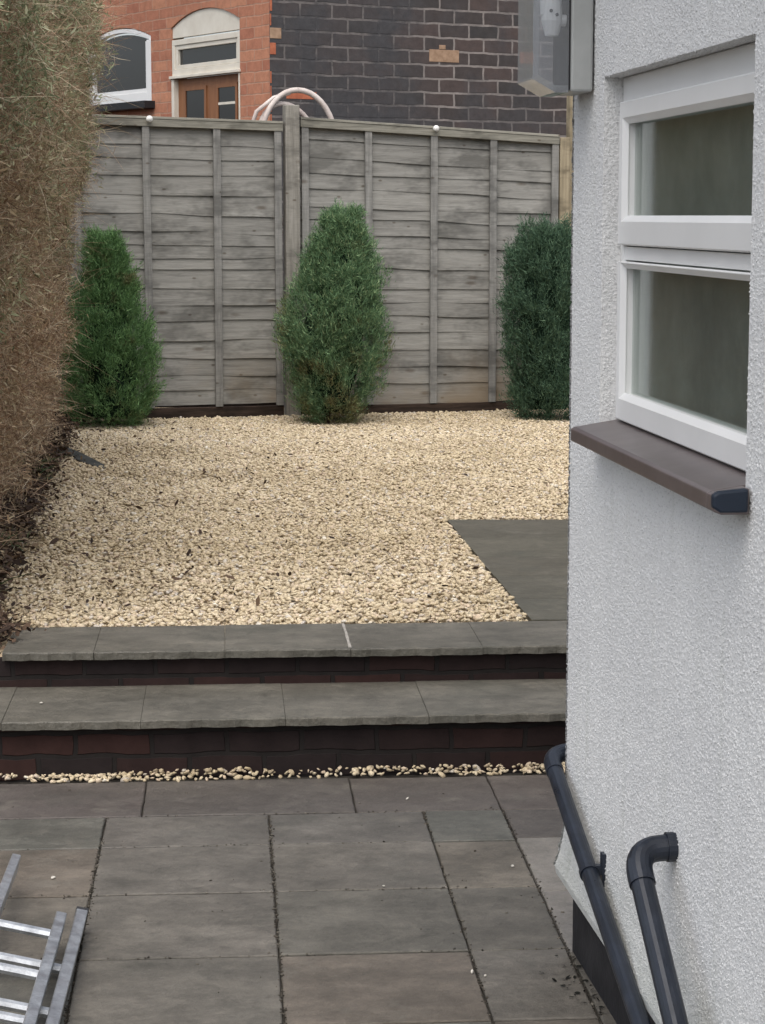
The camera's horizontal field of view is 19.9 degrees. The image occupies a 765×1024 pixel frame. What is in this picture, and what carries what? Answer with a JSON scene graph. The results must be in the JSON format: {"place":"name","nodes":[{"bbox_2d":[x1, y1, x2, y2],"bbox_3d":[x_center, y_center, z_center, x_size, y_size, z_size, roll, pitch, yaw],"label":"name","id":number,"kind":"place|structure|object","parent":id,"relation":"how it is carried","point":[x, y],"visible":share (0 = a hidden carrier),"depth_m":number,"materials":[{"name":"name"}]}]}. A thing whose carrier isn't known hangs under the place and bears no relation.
{"place":"outdoors","nodes":[
{"label":"outdoors","id":0,"kind":"place"},
{"bbox_2d":[0,762,564,783],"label":"gravel","id":1,"kind":"structure","parent":0,"point":[529,767],"depth_m":6.38,"materials":[{"name":"beige gravel"}]},
{"bbox_2d":[0,408,569,656],"bbox_3d":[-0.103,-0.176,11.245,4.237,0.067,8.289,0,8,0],"label":"gravel","id":2,"kind":"structure","parent":0,"point":[424,482],"depth_m":9.76,"materials":[{"name":"beige gravel"}]},
{"bbox_2d":[28,442,105,468],"bbox_3d":[-1.778,-0.333,12.329,0.108,0.045,1.594,-4,9,-25],"label":"membrane","id":3,"kind":"object","parent":2,"relation":"on","point":[88,460],"visible":0.42,"depth_m":12.00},
{"bbox_2d":[54,220,172,427],"bbox_3d":[-1.744,-1.180,13.936,0.821,1.371,0.777,0,8,0],"label":"conifer","id":4,"kind":"object","parent":2,"relation":"on","point":[115,356],"visible":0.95,"depth_m":13.78,"materials":[{"name":"green plant"}]},
{"bbox_2d":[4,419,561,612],"bbox_3d":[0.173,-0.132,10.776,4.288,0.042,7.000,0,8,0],"label":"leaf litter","id":5,"kind":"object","parent":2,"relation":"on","point":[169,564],"visible":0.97,"depth_m":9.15,"materials":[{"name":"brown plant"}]},
{"bbox_2d":[32,105,569,419],"bbox_3d":[-1.499,-1.569,14.387,5.752,2.260,0.097,-2,8,-15],"label":"panel fence","id":6,"kind":"object","parent":2,"relation":"on","point":[191,208],"visible":0.61,"depth_m":14.62,"materials":[{"name":"grey wood"}]},
{"bbox_2d":[146,115,152,121],"bbox_3d":[-1.517,-2.554,14.200,0.044,0.043,0.058,-2,8,-15],"label":"fence knob","id":7,"kind":"object","parent":6,"relation":"attached to","point":[149,118],"visible":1,"depth_m":14.18,"materials":[{"name":"white plastic"}]},
{"bbox_2d":[252,87,333,232],"bbox_3d":[-0.608,-2.360,14.716,0.652,0.988,0.145,-2,8,-15],"label":"garden hose","id":8,"kind":"object","parent":6,"relation":"hanging from","point":[272,102],"visible":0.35,"depth_m":14.65,"materials":[{"name":"white plastic"}]},
{"bbox_2d":[433,125,438,131],"bbox_3d":[0.357,-2.580,14.704,0.044,0.043,0.058,-2,8,-15],"label":"fence knob","id":9,"kind":"object","parent":6,"relation":"attached to","point":[435,128],"visible":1,"depth_m":14.68,"materials":[{"name":"white plastic"}]},
{"bbox_2d":[270,198,398,423],"bbox_3d":[-0.307,-1.289,14.191,0.864,1.519,0.900,0,8,0],"label":"conifer","id":10,"kind":"object","parent":2,"relation":"on","point":[325,343],"visible":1,"depth_m":13.99,"materials":[{"name":"green plant"}]},
{"bbox_2d":[492,210,572,420],"bbox_3d":[1.103,-1.283,14.398,0.795,1.452,0.782,0,8,0],"label":"conifer","id":11,"kind":"object","parent":2,"relation":"on","point":[536,299],"visible":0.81,"depth_m":14.24,"materials":[{"name":"green plant"}]},
{"bbox_2d":[566,96,573,227],"bbox_3d":[1.313,-1.781,15.175,0.074,2.430,0.080,-2,8,-15],"label":"timber post","id":12,"kind":"object","parent":2,"relation":"on","point":[569,127],"depth_m":15.04,"materials":[{"name":"wood"}]},
{"bbox_2d":[0,773,616,1023],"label":"paving","id":13,"kind":"structure","parent":0,"point":[377,966],"depth_m":5.25,"materials":[{"name":"stone"}]},
{"bbox_2d":[0,853,88,1023],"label":"ladder","id":14,"kind":"object","parent":13,"relation":"on","point":[33,1010],"visible":1,"depth_m":4.62,"materials":[{"name":"metal"}]},
{"bbox_2d":[39,702,513,976],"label":"stray chippings","id":15,"kind":"object","parent":13,"relation":"on","point":[472,970],"visible":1,"depth_m":5.40,"materials":[{"name":"beige stone"}]},
{"bbox_2d":[4,790,602,1023],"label":"joint grit","id":16,"kind":"object","parent":13,"relation":"on","point":[276,919],"visible":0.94,"depth_m":5.21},
{"bbox_2d":[539,955,603,1011],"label":"moss crumbs","id":17,"kind":"object","parent":13,"relation":"on","point":[576,992],"visible":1,"depth_m":4.68,"materials":[{"name":"black"}]},
{"bbox_2d":[155,347,513,407],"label":"neighbour ground","id":18,"kind":"structure","parent":0,"point":[250,404],"depth_m":15.79,"materials":[{"name":"soil"}]},
{"bbox_2d":[73,0,566,311],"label":"brick house","id":19,"kind":"structure","parent":18,"relation":"on","point":[471,64],"depth_m":17.43,"materials":[{"name":"brick"}]},
{"bbox_2d":[88,29,154,112],"bbox_3d":[-2.291,-3.794,18.770,0.150,0.692,1.325,-5,9,-33],"label":"window","id":20,"kind":"structure","parent":19,"relation":"in","point":[137,87],"depth_m":18.68,"materials":[{"name":"white plastic"}]},
{"bbox_2d":[169,8,240,119],"bbox_3d":[-1.396,-2.419,17.709,0.110,3.252,1.155,-5,9,-33],"label":"door","id":21,"kind":"structure","parent":19,"relation":"in","point":[210,96],"depth_m":17.55,"materials":[{"name":"beige paint"}]},
{"bbox_2d":[447,520,568,620],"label":"patio","id":22,"kind":"structure","parent":0,"point":[526,562],"depth_m":8.60,"materials":[{"name":"grey stone"}]},
{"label":"soil","id":23,"kind":"structure","parent":0,"visible":0},
{"bbox_2d":[0,449,75,593],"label":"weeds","id":24,"kind":"object","parent":23,"relation":"on","point":[45,468],"visible":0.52,"depth_m":10.81,"materials":[{"name":"brown plant"}]},
{"bbox_2d":[0,411,91,653],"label":"leaf litter","id":25,"kind":"object","parent":23,"relation":"on","point":[8,627],"visible":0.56,"depth_m":9.61,"materials":[{"name":"brown plant"}]},
{"bbox_2d":[0,0,143,588],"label":"hedge","id":26,"kind":"object","parent":23,"relation":"on","point":[46,118],"visible":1,"depth_m":9.37,"materials":[{"name":"brown plant"}]},
{"label":"ground","id":27,"kind":"structure","parent":0,"visible":0},
{"bbox_2d":[0,621,567,782],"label":"garden steps","id":28,"kind":"structure","parent":27,"relation":"on","point":[280,699],"depth_m":6.62,"materials":[{"name":"brick"}]},
{"bbox_2d":[553,0,764,1023],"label":"rendered house","id":29,"kind":"structure","parent":27,"relation":"on","point":[665,697],"depth_m":3.94,"materials":[{"name":"paint"}]},
{"bbox_2d":[520,0,593,96],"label":"weatherproof box","id":30,"kind":"object","parent":29,"relation":"attached to","point":[567,25],"visible":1,"depth_m":4.40,"materials":[{"name":"grey plastic"}]},
{"bbox_2d":[544,743,650,1023],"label":"waste pipe","id":31,"kind":"object","parent":29,"relation":"attached to","point":[592,874],"visible":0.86,"depth_m":4.37,"materials":[{"name":"black plastic"}]},
{"bbox_2d":[626,832,688,1023],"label":"drain pipe","id":32,"kind":"object","parent":29,"relation":"attached to","point":[645,855],"visible":0.98,"depth_m":3.73,"materials":[{"name":"black plastic"}]},
{"bbox_2d":[615,42,754,471],"bbox_3d":[0.564,-0.454,3.863,0.074,0.680,1.047,-1,8,-7],"label":"window frame","id":33,"kind":"structure","parent":29,"relation":"in","point":[722,80],"depth_m":3.97,"materials":[{"name":"white plastic"}]}
]}

